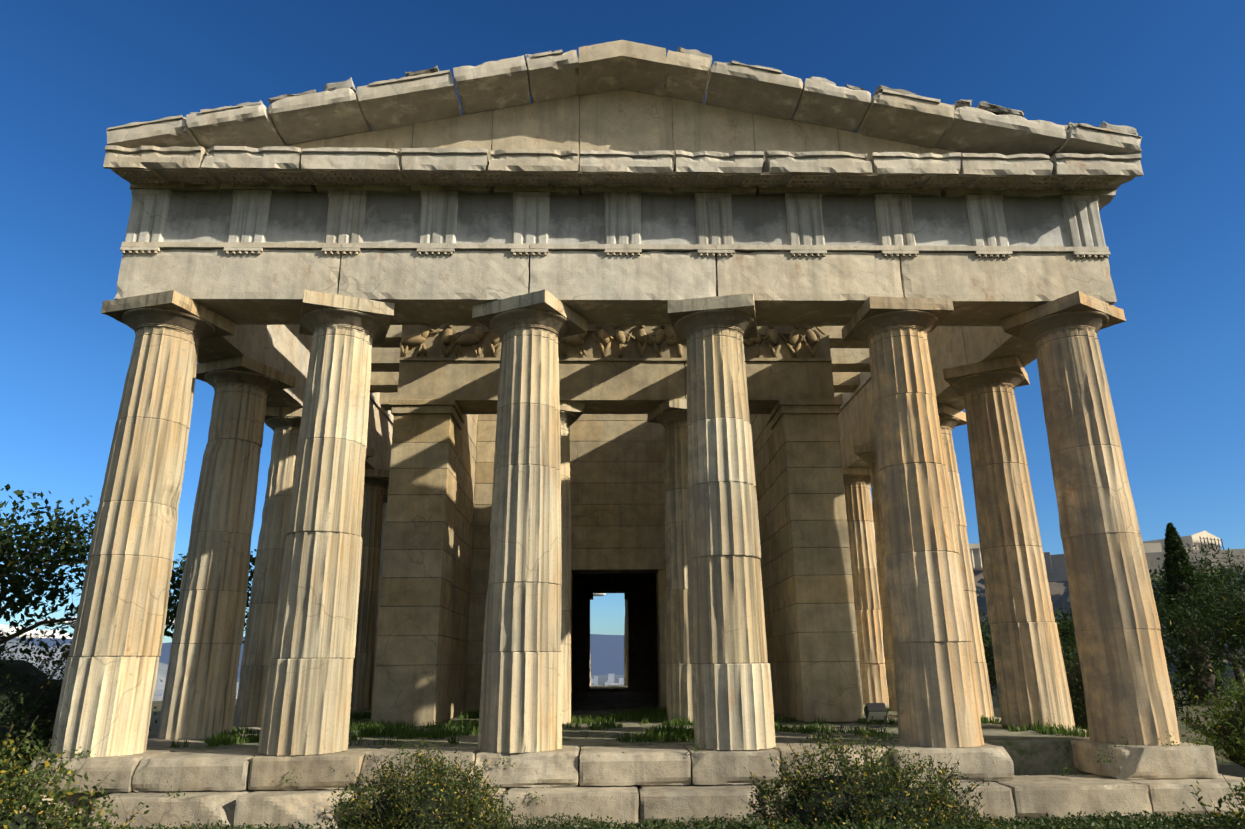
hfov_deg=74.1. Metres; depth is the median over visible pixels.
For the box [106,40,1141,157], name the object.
raking geison
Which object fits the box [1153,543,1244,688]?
tree
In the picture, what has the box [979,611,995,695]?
tree
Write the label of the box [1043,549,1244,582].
acropolis walls
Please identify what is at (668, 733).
floor grass and weeds
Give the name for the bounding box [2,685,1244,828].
krepidoma steps
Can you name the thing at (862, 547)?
flank column
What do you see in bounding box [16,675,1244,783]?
ground
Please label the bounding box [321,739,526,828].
bush
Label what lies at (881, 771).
bush
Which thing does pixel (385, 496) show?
flank column
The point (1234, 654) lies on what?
tree
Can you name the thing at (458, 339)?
porch frieze relief
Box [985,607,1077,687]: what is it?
tree
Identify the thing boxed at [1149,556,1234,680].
tree
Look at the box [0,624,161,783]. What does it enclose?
low shrub
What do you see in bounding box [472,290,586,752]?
column
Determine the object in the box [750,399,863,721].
cella wall
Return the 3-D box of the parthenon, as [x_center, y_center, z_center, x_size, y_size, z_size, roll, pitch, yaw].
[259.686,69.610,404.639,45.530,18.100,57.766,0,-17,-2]
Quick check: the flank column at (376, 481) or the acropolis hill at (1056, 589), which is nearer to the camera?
the flank column at (376, 481)
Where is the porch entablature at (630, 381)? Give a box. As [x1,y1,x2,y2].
[397,325,834,413]
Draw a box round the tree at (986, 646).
[984,613,1071,666]
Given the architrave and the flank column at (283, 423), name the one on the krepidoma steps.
the flank column at (283, 423)
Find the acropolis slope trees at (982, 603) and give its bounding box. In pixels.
[975,569,1244,694]
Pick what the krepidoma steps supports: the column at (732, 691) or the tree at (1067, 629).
the column at (732, 691)
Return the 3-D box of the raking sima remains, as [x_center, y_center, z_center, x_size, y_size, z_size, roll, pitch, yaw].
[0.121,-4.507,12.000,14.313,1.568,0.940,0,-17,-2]
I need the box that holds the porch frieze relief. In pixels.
[400,325,824,357]
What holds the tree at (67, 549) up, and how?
on the ground at (1229, 768)
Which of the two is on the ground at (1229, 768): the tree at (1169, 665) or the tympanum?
the tree at (1169, 665)
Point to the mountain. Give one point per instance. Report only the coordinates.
(49, 642)
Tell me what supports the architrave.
on the column at (104, 708)
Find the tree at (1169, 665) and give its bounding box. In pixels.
[1054,607,1172,667]
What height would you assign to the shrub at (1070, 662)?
3.124 m
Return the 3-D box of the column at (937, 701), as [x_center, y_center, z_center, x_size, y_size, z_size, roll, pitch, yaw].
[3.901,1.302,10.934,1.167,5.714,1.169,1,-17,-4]
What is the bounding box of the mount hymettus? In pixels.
[159,634,623,678]
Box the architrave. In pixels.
[114,242,1116,325]
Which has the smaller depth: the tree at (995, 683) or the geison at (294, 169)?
the geison at (294, 169)
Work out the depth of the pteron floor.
11.21 m
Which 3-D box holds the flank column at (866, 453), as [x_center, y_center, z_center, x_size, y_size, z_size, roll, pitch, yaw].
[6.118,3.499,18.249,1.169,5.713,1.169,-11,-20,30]
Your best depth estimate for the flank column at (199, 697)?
12.59 m
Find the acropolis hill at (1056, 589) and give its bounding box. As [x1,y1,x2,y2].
[973,571,1244,693]
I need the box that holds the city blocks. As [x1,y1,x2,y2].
[153,674,623,700]
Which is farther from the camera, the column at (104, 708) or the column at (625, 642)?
the column at (625, 642)
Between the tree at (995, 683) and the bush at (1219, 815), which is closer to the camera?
the bush at (1219, 815)
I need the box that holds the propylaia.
[969,543,1161,570]
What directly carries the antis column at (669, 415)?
on the pteron floor
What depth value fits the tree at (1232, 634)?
28.30 m
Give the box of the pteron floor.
[156,686,1096,780]
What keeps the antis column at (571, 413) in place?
on the pteron floor
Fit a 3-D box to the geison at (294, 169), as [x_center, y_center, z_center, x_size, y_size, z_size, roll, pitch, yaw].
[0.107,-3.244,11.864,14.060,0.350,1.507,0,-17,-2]
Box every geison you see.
[103,145,1143,210]
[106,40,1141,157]
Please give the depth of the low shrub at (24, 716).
10.93 m
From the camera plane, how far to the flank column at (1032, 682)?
12.94 m
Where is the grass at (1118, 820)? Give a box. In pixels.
[43,808,1244,828]
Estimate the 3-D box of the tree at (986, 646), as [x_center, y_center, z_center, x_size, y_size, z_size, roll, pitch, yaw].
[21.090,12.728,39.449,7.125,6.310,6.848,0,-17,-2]
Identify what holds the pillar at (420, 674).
on the pteron floor
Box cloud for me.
[0,593,605,638]
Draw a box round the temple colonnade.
[1199,536,1223,549]
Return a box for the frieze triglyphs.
[124,189,1105,246]
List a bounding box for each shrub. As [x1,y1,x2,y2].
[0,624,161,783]
[0,686,54,786]
[989,633,1196,729]
[1175,655,1244,769]
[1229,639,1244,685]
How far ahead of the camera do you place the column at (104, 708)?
10.27 m
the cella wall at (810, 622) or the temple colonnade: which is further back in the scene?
the temple colonnade
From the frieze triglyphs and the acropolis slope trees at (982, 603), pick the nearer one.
the frieze triglyphs
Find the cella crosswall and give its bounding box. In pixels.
[465,414,666,713]
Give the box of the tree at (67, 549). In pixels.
[0,484,179,661]
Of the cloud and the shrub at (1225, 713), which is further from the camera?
the cloud
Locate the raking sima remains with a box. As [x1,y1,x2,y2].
[190,46,1137,135]
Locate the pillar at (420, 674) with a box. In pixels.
[371,399,477,726]
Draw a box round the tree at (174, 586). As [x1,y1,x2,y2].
[166,547,256,644]
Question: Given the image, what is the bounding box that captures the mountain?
[11,638,71,647]
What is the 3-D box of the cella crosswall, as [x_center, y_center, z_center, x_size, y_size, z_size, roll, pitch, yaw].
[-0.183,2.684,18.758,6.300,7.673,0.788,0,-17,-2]
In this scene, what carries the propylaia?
on the acropolis hill at (1056, 589)
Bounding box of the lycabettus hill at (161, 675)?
[0,640,167,693]
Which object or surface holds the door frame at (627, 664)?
on the pteron floor
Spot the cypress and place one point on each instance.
(1169, 563)
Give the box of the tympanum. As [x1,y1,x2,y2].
[283,89,953,194]
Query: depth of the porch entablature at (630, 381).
15.67 m
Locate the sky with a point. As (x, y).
(1172, 72)
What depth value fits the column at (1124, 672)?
10.61 m
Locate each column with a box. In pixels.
[50,290,235,757]
[158,355,295,739]
[233,407,302,725]
[258,289,394,755]
[350,469,389,709]
[366,447,373,458]
[372,489,387,698]
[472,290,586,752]
[559,401,584,723]
[624,600,627,685]
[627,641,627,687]
[647,398,693,722]
[668,294,775,749]
[841,296,984,747]
[842,467,888,704]
[854,443,896,709]
[937,403,993,718]
[943,356,1074,729]
[1000,291,1180,745]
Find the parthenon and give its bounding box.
[1143,531,1220,551]
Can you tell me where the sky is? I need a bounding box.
[0,0,1244,642]
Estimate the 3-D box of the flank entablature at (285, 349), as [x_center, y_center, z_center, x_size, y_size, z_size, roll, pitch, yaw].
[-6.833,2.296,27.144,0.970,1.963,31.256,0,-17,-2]
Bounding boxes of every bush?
[0,713,148,828]
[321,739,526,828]
[729,729,1006,828]
[1164,773,1244,828]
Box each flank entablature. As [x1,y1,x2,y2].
[197,325,393,488]
[838,326,1036,467]
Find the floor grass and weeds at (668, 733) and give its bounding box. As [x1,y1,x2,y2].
[13,705,1215,808]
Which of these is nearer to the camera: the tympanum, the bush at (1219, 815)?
the bush at (1219, 815)
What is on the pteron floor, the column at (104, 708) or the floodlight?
the floodlight
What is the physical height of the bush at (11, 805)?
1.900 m
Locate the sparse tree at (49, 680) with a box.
[0,549,80,755]
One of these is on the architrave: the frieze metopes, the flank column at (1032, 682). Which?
the frieze metopes
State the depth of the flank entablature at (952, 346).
15.32 m
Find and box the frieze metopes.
[163,192,1068,252]
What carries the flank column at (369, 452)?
on the krepidoma steps
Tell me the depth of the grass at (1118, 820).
5.81 m
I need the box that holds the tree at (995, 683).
[988,626,996,689]
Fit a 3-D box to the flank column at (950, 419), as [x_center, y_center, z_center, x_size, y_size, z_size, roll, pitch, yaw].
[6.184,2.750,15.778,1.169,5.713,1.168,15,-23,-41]
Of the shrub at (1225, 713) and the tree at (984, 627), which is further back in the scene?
the tree at (984, 627)
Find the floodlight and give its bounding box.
[864,703,887,727]
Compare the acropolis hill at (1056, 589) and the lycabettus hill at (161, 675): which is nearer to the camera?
the acropolis hill at (1056, 589)
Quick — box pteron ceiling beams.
[370,325,870,419]
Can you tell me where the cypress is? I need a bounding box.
[1162,522,1236,705]
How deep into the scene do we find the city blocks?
1817.37 m
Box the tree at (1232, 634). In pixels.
[1156,564,1244,685]
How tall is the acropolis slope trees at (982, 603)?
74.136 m
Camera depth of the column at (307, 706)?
10.31 m
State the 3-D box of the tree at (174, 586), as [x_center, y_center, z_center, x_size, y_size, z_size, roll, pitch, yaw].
[-14.336,7.345,27.191,6.638,6.103,6.685,0,-17,-2]
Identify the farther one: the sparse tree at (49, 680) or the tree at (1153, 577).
the tree at (1153, 577)

